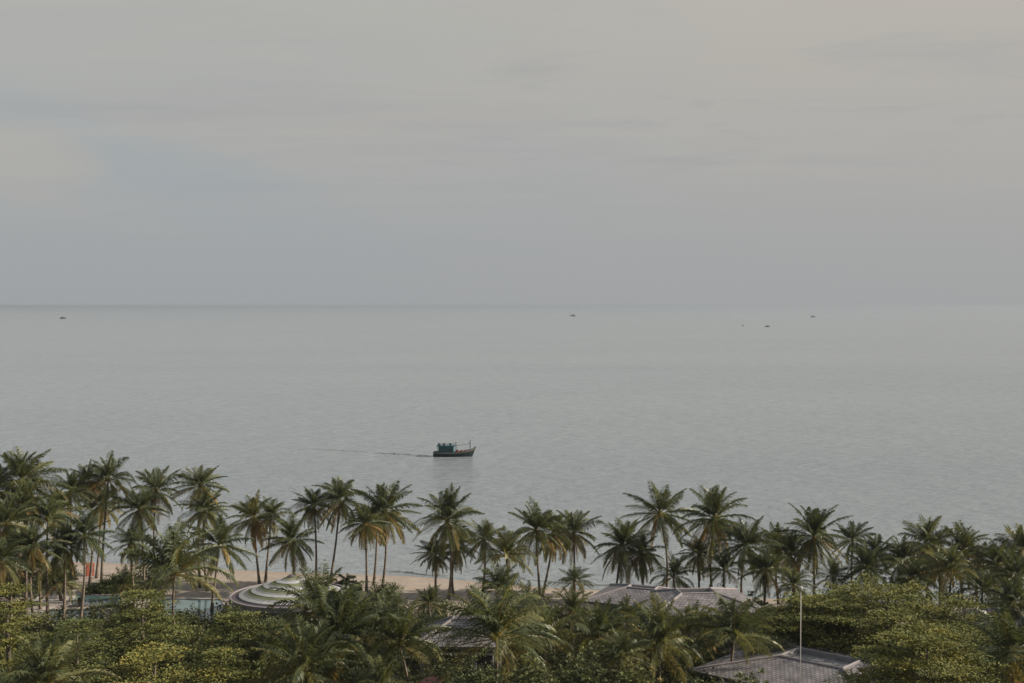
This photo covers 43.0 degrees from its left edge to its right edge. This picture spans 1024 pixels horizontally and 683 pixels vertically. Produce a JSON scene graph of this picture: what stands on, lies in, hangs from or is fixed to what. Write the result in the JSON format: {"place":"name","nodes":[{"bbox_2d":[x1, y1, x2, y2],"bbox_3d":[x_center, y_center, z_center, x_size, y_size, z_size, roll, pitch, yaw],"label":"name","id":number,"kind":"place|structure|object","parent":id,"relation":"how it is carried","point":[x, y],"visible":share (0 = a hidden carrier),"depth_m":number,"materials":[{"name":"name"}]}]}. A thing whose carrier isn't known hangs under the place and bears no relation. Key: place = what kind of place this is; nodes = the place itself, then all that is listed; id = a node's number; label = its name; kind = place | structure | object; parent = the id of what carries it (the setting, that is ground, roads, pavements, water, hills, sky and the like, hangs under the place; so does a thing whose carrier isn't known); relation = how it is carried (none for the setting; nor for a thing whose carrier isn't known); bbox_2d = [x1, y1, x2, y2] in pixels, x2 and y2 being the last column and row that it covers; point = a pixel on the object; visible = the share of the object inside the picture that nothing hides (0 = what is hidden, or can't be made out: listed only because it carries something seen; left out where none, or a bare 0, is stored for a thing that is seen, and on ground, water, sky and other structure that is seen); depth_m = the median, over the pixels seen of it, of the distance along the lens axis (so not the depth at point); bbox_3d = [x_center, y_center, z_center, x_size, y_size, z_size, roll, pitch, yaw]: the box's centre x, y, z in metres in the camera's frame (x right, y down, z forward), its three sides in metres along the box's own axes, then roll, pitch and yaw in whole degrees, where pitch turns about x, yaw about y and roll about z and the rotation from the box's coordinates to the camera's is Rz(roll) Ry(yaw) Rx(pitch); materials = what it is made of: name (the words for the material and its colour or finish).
{"place":"outdoors","nodes":[
{"label":"outdoors","id":0,"kind":"place"},
{"bbox_2d":[152,599,222,619],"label":"pool water","id":1,"kind":"structure","parent":0,"point":[203,605],"depth_m":148.93,"materials":[{"name":"teal liquid"}]},
{"bbox_2d":[0,562,1020,682],"bbox_3d":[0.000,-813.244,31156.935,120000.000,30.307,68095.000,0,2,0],"label":"ground","id":2,"kind":"structure","parent":0,"point":[246,578],"depth_m":160.39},
{"bbox_2d":[0,536,40,633],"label":"palm tree","id":3,"kind":"object","parent":2,"relation":"on","point":[9,565],"visible":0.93,"depth_m":132.46,"materials":[{"name":"green plant"}]},
{"bbox_2d":[0,490,45,621],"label":"palm tree","id":4,"kind":"object","parent":2,"relation":"on","point":[6,509],"visible":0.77,"depth_m":138.63,"materials":[{"name":"green plant"}]},
{"bbox_2d":[0,581,55,682],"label":"layered tree","id":5,"kind":"object","parent":2,"relation":"on","point":[16,623],"visible":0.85,"depth_m":114.73,"materials":[{"name":"green plant"}]},
{"bbox_2d":[0,476,59,615],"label":"palm tree","id":6,"kind":"object","parent":2,"relation":"on","point":[25,493],"visible":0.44,"depth_m":144.19,"materials":[{"name":"green plant"}]},
{"bbox_2d":[0,446,71,604],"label":"palm tree","id":7,"kind":"object","parent":2,"relation":"on","point":[17,461],"visible":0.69,"depth_m":148.38,"materials":[{"name":"green plant"}]},
{"bbox_2d":[1,522,71,631],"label":"palm tree","id":8,"kind":"object","parent":2,"relation":"on","point":[33,538],"visible":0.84,"depth_m":136.24,"materials":[{"name":"green plant"}]},
{"bbox_2d":[18,488,72,616],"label":"palm tree","id":9,"kind":"object","parent":2,"relation":"on","point":[47,510],"visible":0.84,"depth_m":142.41,"materials":[{"name":"green plant"}]},
{"bbox_2d":[0,624,122,682],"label":"palm tree","id":10,"kind":"object","parent":2,"relation":"on","point":[48,668],"visible":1,"depth_m":100.44,"materials":[{"name":"green plant"}]},
{"bbox_2d":[43,565,82,614],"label":"palm tree","id":11,"kind":"object","parent":2,"relation":"on","point":[69,583],"visible":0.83,"depth_m":142.64,"materials":[{"name":"green plant"}]},
{"bbox_2d":[36,520,93,619],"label":"palm tree","id":12,"kind":"object","parent":2,"relation":"on","point":[65,553],"visible":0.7,"depth_m":140.33,"materials":[{"name":"green plant"}]},
{"bbox_2d":[43,470,96,589],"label":"palm tree","id":13,"kind":"object","parent":2,"relation":"on","point":[72,480],"visible":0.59,"depth_m":156.46,"materials":[{"name":"green plant"}]},
{"bbox_2d":[28,617,132,682],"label":"layered tree","id":14,"kind":"object","parent":2,"relation":"on","point":[73,624],"visible":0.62,"depth_m":108.97,"materials":[{"name":"green plant"}]},
{"bbox_2d":[51,508,116,623],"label":"palm tree","id":15,"kind":"object","parent":2,"relation":"on","point":[82,527],"visible":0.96,"depth_m":140.34,"materials":[{"name":"green plant"}]},
{"bbox_2d":[72,485,126,577],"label":"palm tree","id":16,"kind":"object","parent":2,"relation":"on","point":[96,510],"visible":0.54,"depth_m":165.31,"materials":[{"name":"green plant"}]},
{"bbox_2d":[77,451,139,580],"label":"palm tree","id":17,"kind":"object","parent":2,"relation":"on","point":[110,470],"visible":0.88,"depth_m":159.22,"materials":[{"name":"green plant"}]},
{"bbox_2d":[100,563,144,602],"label":"palm tree","id":18,"kind":"object","parent":2,"relation":"on","point":[123,579],"visible":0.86,"depth_m":150.63,"materials":[{"name":"green plant"}]},
{"bbox_2d":[105,522,150,600],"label":"palm tree","id":19,"kind":"object","parent":2,"relation":"on","point":[129,539],"visible":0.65,"depth_m":150.57,"materials":[{"name":"green plant"}]},
{"bbox_2d":[23,589,241,625],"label":"pool terrace","id":20,"kind":"structure","parent":2,"relation":"on","point":[53,603],"depth_m":149.54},
{"bbox_2d":[105,486,169,588],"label":"palm tree","id":21,"kind":"object","parent":2,"relation":"on","point":[138,503],"visible":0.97,"depth_m":154.23,"materials":[{"name":"green plant"}]},
{"bbox_2d":[79,589,200,679],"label":"layered tree","id":22,"kind":"object","parent":2,"relation":"on","point":[142,626],"visible":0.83,"depth_m":118.10,"materials":[{"name":"green plant"}]},
{"bbox_2d":[132,466,182,554],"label":"palm tree","id":23,"kind":"object","parent":2,"relation":"on","point":[153,481],"visible":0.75,"depth_m":160.37,"materials":[{"name":"green plant"}]},
{"bbox_2d":[107,641,232,682],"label":"layered tree","id":24,"kind":"object","parent":2,"relation":"on","point":[145,655],"visible":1,"depth_m":100.28,"materials":[{"name":"green plant"}]},
{"bbox_2d":[118,518,239,625],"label":"palm tree","id":25,"kind":"object","parent":2,"relation":"on","point":[169,559],"visible":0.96,"depth_m":133.96,"materials":[{"name":"green plant"}]},
{"bbox_2d":[169,465,228,587],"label":"palm tree","id":26,"kind":"object","parent":2,"relation":"on","point":[200,482],"visible":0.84,"depth_m":158.00,"materials":[{"name":"green plant"}]},
{"bbox_2d":[173,485,231,590],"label":"palm tree","id":27,"kind":"object","parent":2,"relation":"on","point":[203,501],"visible":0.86,"depth_m":156.07,"materials":[{"name":"green plant"}]},
{"bbox_2d":[186,514,259,610],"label":"palm tree","id":28,"kind":"object","parent":2,"relation":"on","point":[221,533],"visible":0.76,"depth_m":146.40,"materials":[{"name":"green plant"}]},
{"bbox_2d":[184,645,262,682],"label":"layered tree","id":29,"kind":"object","parent":2,"relation":"on","point":[210,653],"visible":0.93,"depth_m":102.36,"materials":[{"name":"green plant"}]},
{"bbox_2d":[161,610,289,682],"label":"layered tree","id":30,"kind":"object","parent":2,"relation":"on","point":[231,617],"visible":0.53,"depth_m":112.06,"materials":[{"name":"green plant"}]},
{"bbox_2d":[224,489,284,583],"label":"palm tree","id":31,"kind":"object","parent":2,"relation":"on","point":[250,509],"visible":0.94,"depth_m":162.20,"materials":[{"name":"green plant"}]},
{"bbox_2d":[235,624,294,681],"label":"palm tree","id":32,"kind":"object","parent":2,"relation":"on","point":[267,640],"visible":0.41,"depth_m":110.34,"materials":[{"name":"green plant"}]},
{"bbox_2d":[245,496,296,581],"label":"palm tree","id":33,"kind":"object","parent":2,"relation":"on","point":[271,508],"visible":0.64,"depth_m":164.30,"materials":[{"name":"green plant"}]},
{"bbox_2d":[229,574,350,630],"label":"round pavilion","id":34,"kind":"structure","parent":2,"relation":"on","point":[256,598],"depth_m":141.06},
{"bbox_2d":[259,511,323,574],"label":"palm tree","id":35,"kind":"object","parent":2,"relation":"on","point":[291,530],"visible":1,"depth_m":154.25,"materials":[{"name":"green plant"}]},
{"bbox_2d":[244,614,361,682],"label":"palm tree","id":36,"kind":"object","parent":2,"relation":"on","point":[302,658],"visible":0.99,"depth_m":104.49,"materials":[{"name":"green plant"}]},
{"bbox_2d":[288,486,337,578],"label":"palm tree","id":37,"kind":"object","parent":2,"relation":"on","point":[310,511],"visible":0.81,"depth_m":160.22,"materials":[{"name":"green plant"}]},
{"bbox_2d":[265,559,369,648],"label":"palm tree","id":38,"kind":"object","parent":2,"relation":"on","point":[311,588],"visible":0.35,"depth_m":122.14,"materials":[{"name":"green plant"}]},
{"bbox_2d":[260,583,409,682],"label":"palm tree","id":39,"kind":"object","parent":2,"relation":"on","point":[340,607],"visible":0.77,"depth_m":112.05,"materials":[{"name":"green plant"}]},
{"bbox_2d":[307,476,364,574],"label":"palm tree","id":40,"kind":"object","parent":2,"relation":"on","point":[339,491],"visible":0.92,"depth_m":160.09,"materials":[{"name":"green plant"}]},
{"bbox_2d":[335,502,393,593],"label":"palm tree","id":41,"kind":"object","parent":2,"relation":"on","point":[364,515],"visible":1,"depth_m":155.36,"materials":[{"name":"green plant"}]},
{"bbox_2d":[349,655,404,682],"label":"palm tree","id":42,"kind":"object","parent":2,"relation":"on","point":[380,675],"visible":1,"depth_m":102.75,"materials":[{"name":"green plant"}]},
{"bbox_2d":[350,479,423,585],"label":"palm tree","id":43,"kind":"object","parent":2,"relation":"on","point":[382,496],"visible":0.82,"depth_m":160.28,"materials":[{"name":"green plant"}]},
{"bbox_2d":[350,591,450,682],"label":"palm tree","id":44,"kind":"object","parent":2,"relation":"on","point":[395,632],"visible":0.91,"depth_m":112.37,"materials":[{"name":"green plant"}]},
{"bbox_2d":[413,583,446,621],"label":"palm tree","id":45,"kind":"object","parent":2,"relation":"on","point":[429,597],"visible":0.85,"depth_m":130.51,"materials":[{"name":"green plant"}]},
{"bbox_2d":[410,539,457,596],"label":"palm tree","id":46,"kind":"object","parent":2,"relation":"on","point":[437,559],"visible":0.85,"depth_m":154.37,"materials":[{"name":"green plant"}]},
{"bbox_2d":[410,482,485,599],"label":"palm tree","id":47,"kind":"object","parent":2,"relation":"on","point":[447,505],"visible":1,"depth_m":152.06,"materials":[{"name":"green plant"}]},
{"bbox_2d":[417,615,506,676],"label":"tiled house","id":48,"kind":"structure","parent":2,"relation":"on","point":[450,621],"depth_m":120.83,"materials":[{"name":"tile"}]},
{"bbox_2d":[448,647,503,682],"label":"garden tree","id":49,"kind":"object","parent":2,"relation":"on","point":[485,678],"visible":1,"depth_m":98.90,"materials":[{"name":"green plant"}]},
{"bbox_2d":[465,518,505,590],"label":"palm tree","id":50,"kind":"object","parent":2,"relation":"on","point":[485,529],"visible":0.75,"depth_m":156.41,"materials":[{"name":"green plant"}]},
{"bbox_2d":[417,573,564,682],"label":"palm tree","id":51,"kind":"object","parent":2,"relation":"on","point":[495,620],"visible":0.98,"depth_m":105.88,"materials":[{"name":"green plant"}]},
{"bbox_2d":[466,559,527,653],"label":"palm tree","id":52,"kind":"object","parent":2,"relation":"on","point":[499,581],"visible":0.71,"depth_m":128.38,"materials":[{"name":"green plant"}]},
{"bbox_2d":[474,525,537,577],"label":"palm tree","id":53,"kind":"object","parent":2,"relation":"on","point":[505,545],"visible":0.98,"depth_m":140.30,"materials":[{"name":"green plant"}]},
{"bbox_2d":[0,596,1023,682],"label":"undergrowth","id":54,"kind":"object","parent":2,"relation":"on","point":[555,663],"visible":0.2,"depth_m":122.04,"materials":[{"name":"green plant"}]},
{"bbox_2d":[495,642,565,682],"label":"garden tree","id":55,"kind":"object","parent":2,"relation":"on","point":[529,675],"visible":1,"depth_m":97.81,"materials":[{"name":"green plant"}]},
{"bbox_2d":[508,496,565,595],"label":"palm tree","id":56,"kind":"object","parent":2,"relation":"on","point":[540,519],"visible":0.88,"depth_m":153.15,"materials":[{"name":"green plant"}]},
{"bbox_2d":[513,600,581,682],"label":"palm tree","id":57,"kind":"object","parent":2,"relation":"on","point":[547,621],"visible":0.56,"depth_m":112.17,"materials":[{"name":"green plant"}]},
{"bbox_2d":[529,513,575,596],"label":"palm tree","id":58,"kind":"object","parent":2,"relation":"on","point":[553,535],"visible":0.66,"depth_m":155.25,"materials":[{"name":"green plant"}]},
{"bbox_2d":[546,585,592,660],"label":"palm tree","id":59,"kind":"object","parent":2,"relation":"on","point":[571,601],"visible":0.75,"depth_m":124.51,"materials":[{"name":"green plant"}]},
{"bbox_2d":[554,510,601,588],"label":"palm tree","id":60,"kind":"object","parent":2,"relation":"on","point":[577,538],"visible":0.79,"depth_m":158.41,"materials":[{"name":"green plant"}]},
{"bbox_2d":[558,640,611,682],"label":"garden tree","id":61,"kind":"object","parent":2,"relation":"on","point":[585,675],"visible":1,"depth_m":98.88,"materials":[{"name":"green plant"}]},
{"bbox_2d":[564,597,634,675],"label":"palm tree","id":62,"kind":"object","parent":2,"relation":"on","point":[598,618],"visible":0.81,"depth_m":114.43,"materials":[{"name":"green plant"}]},
{"bbox_2d":[590,517,652,583],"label":"palm tree","id":63,"kind":"object","parent":2,"relation":"on","point":[622,540],"visible":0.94,"depth_m":152.19,"materials":[{"name":"green plant"}]},
{"bbox_2d":[591,624,656,681],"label":"palm tree","id":64,"kind":"object","parent":2,"relation":"on","point":[618,649],"visible":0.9,"depth_m":106.45,"materials":[{"name":"green plant"}]},
{"bbox_2d":[604,593,647,656],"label":"palm tree","id":65,"kind":"object","parent":2,"relation":"on","point":[624,604],"visible":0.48,"depth_m":122.49,"materials":[{"name":"green plant"}]},
{"bbox_2d":[583,583,670,638],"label":"tiled house","id":66,"kind":"structure","parent":2,"relation":"on","point":[615,592],"depth_m":135.20,"materials":[{"name":"tile"}]},
{"bbox_2d":[614,649,664,682],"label":"garden tree","id":67,"kind":"object","parent":2,"relation":"on","point":[624,676],"visible":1,"depth_m":97.51,"materials":[{"name":"green plant"}]},
{"bbox_2d":[616,533,668,584],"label":"palm tree","id":68,"kind":"object","parent":2,"relation":"on","point":[641,563],"visible":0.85,"depth_m":152.24,"materials":[{"name":"green plant"}]},
{"bbox_2d":[601,592,703,682],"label":"palm tree","id":69,"kind":"object","parent":2,"relation":"on","point":[660,630],"visible":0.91,"depth_m":110.43,"materials":[{"name":"green plant"}]},
{"bbox_2d":[620,480,698,586],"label":"palm tree","id":70,"kind":"object","parent":2,"relation":"on","point":[664,502],"visible":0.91,"depth_m":158.16,"materials":[{"name":"green plant"}]},
{"bbox_2d":[645,548,700,587],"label":"palm tree","id":71,"kind":"object","parent":2,"relation":"on","point":[676,569],"visible":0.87,"depth_m":148.42,"materials":[{"name":"green plant"}]},
{"bbox_2d":[660,597,721,678],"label":"palm tree","id":72,"kind":"object","parent":2,"relation":"on","point":[690,630],"visible":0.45,"depth_m":116.26,"materials":[{"name":"green plant"}]},
{"bbox_2d":[672,536,719,587],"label":"palm tree","id":73,"kind":"object","parent":2,"relation":"on","point":[697,548],"visible":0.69,"depth_m":152.50,"materials":[{"name":"green plant"}]},
{"bbox_2d":[635,587,760,653],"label":"tiled house","id":74,"kind":"structure","parent":2,"relation":"on","point":[703,596],"depth_m":131.22,"materials":[{"name":"tile"}]},
{"bbox_2d":[670,484,756,586],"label":"palm tree","id":75,"kind":"object","parent":2,"relation":"on","point":[712,506],"visible":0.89,"depth_m":151.88,"materials":[{"name":"green plant"}]},
{"bbox_2d":[697,548,747,588],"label":"palm tree","id":76,"kind":"object","parent":2,"relation":"on","point":[723,562],"visible":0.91,"depth_m":146.49,"materials":[{"name":"green plant"}]},
{"bbox_2d":[678,592,784,667],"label":"palm tree","id":77,"kind":"object","parent":2,"relation":"on","point":[731,620],"visible":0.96,"depth_m":114.21,"materials":[{"name":"green plant"}]},
{"bbox_2d":[709,515,778,593],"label":"palm tree","id":78,"kind":"object","parent":2,"relation":"on","point":[740,533],"visible":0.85,"depth_m":146.14,"materials":[{"name":"green plant"}]},
{"bbox_2d":[737,545,797,605],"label":"palm tree","id":79,"kind":"object","parent":2,"relation":"on","point":[767,568],"visible":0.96,"depth_m":142.18,"materials":[{"name":"green plant"}]},
{"bbox_2d":[764,528,816,604],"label":"palm tree","id":80,"kind":"object","parent":2,"relation":"on","point":[790,562],"visible":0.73,"depth_m":150.36,"materials":[{"name":"green plant"}]},
{"bbox_2d":[770,566,819,612],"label":"palm tree","id":81,"kind":"object","parent":2,"relation":"on","point":[793,579],"visible":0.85,"depth_m":140.61,"materials":[{"name":"green plant"}]},
{"bbox_2d":[755,592,868,648],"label":"layered tree","id":82,"kind":"object","parent":2,"relation":"on","point":[810,628],"visible":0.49,"depth_m":121.63,"materials":[{"name":"green plant"}]},
{"bbox_2d":[775,503,852,593],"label":"palm tree","id":83,"kind":"object","parent":2,"relation":"on","point":[813,523],"visible":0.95,"depth_m":150.12,"materials":[{"name":"green plant"}]},
{"bbox_2d":[688,640,943,682],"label":"tiled house","id":84,"kind":"structure","parent":2,"relation":"on","point":[781,666],"depth_m":113.39,"materials":[{"name":"tile"}]},
{"bbox_2d":[809,554,857,589],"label":"palm tree","id":85,"kind":"object","parent":2,"relation":"on","point":[834,574],"visible":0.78,"depth_m":144.51,"materials":[{"name":"green plant"}]},
{"bbox_2d":[828,521,876,580],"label":"palm tree","id":86,"kind":"object","parent":2,"relation":"on","point":[849,533],"visible":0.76,"depth_m":154.41,"materials":[{"name":"green plant"}]},
{"bbox_2d":[836,541,894,615],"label":"palm tree","id":87,"kind":"object","parent":2,"relation":"on","point":[865,564],"visible":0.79,"depth_m":142.48,"materials":[{"name":"green plant"}]},
{"bbox_2d":[760,572,1005,661],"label":"layered tree","id":88,"kind":"object","parent":2,"relation":"on","point":[890,614],"visible":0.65,"depth_m":119.74,"materials":[{"name":"green plant"}]},
{"bbox_2d":[873,534,937,600],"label":"palm tree","id":89,"kind":"object","parent":2,"relation":"on","point":[901,551],"visible":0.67,"depth_m":144.32,"materials":[{"name":"green plant"}]},
{"bbox_2d":[883,555,939,604],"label":"palm tree","id":90,"kind":"object","parent":2,"relation":"on","point":[912,570],"visible":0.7,"depth_m":138.35,"materials":[{"name":"green plant"}]},
{"bbox_2d":[822,620,1013,682],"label":"layered tree","id":91,"kind":"object","parent":2,"relation":"on","point":[891,665],"visible":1,"depth_m":97.05,"materials":[{"name":"green plant"}]},
{"bbox_2d":[896,515,962,598],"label":"palm tree","id":92,"kind":"object","parent":2,"relation":"on","point":[925,535],"visible":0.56,"depth_m":150.30,"materials":[{"name":"green plant"}]},
{"bbox_2d":[918,543,978,595],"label":"palm tree","id":93,"kind":"object","parent":2,"relation":"on","point":[952,564],"visible":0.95,"depth_m":138.52,"materials":[{"name":"green plant"}]},
{"bbox_2d":[939,520,990,609],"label":"palm tree","id":94,"kind":"object","parent":2,"relation":"on","point":[963,538],"visible":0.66,"depth_m":150.27,"materials":[{"name":"green plant"}]},
{"bbox_2d":[929,594,1003,662],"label":"layered tree","id":95,"kind":"object","parent":2,"relation":"on","point":[969,603],"visible":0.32,"depth_m":118.44,"materials":[{"name":"green plant"}]},
{"bbox_2d":[956,567,1003,607],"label":"palm tree","id":96,"kind":"object","parent":2,"relation":"on","point":[982,579],"visible":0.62,"depth_m":136.71,"materials":[{"name":"green plant"}]},
{"bbox_2d":[958,603,1023,682],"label":"palm tree","id":97,"kind":"object","parent":2,"relation":"on","point":[1005,631],"visible":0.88,"depth_m":108.42,"materials":[{"name":"green plant"}]},
{"bbox_2d":[968,539,1021,594],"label":"palm tree","id":98,"kind":"object","parent":2,"relation":"on","point":[994,559],"visible":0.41,"depth_m":146.43,"materials":[{"name":"green plant"}]},
{"bbox_2d":[979,571,1023,624],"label":"palm tree","id":99,"kind":"object","parent":2,"relation":"on","point":[1011,594],"visible":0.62,"depth_m":126.46,"materials":[{"name":"green plant"}]},
{"bbox_2d":[979,548,1023,596],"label":"palm tree","id":100,"kind":"object","parent":2,"relation":"on","point":[1014,565],"visible":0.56,"depth_m":138.58,"materials":[{"name":"green plant"}]},
{"bbox_2d":[985,523,1023,596],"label":"palm tree","id":101,"kind":"object","parent":2,"relation":"on","point":[1018,536],"visible":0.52,"depth_m":148.33,"materials":[{"name":"green plant"}]},
{"bbox_2d":[0,306,1023,605],"bbox_3d":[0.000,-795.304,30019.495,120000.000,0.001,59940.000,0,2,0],"label":"sea","id":102,"kind":"structure","parent":0,"point":[884,420],"depth_m":441.68,"materials":[{"name":"liquid"}]},
{"bbox_2d":[0,0,1023,305],"label":"sky","id":103,"kind":"structure","parent":0,"point":[153,152],"materials":[{"name":"grey"}]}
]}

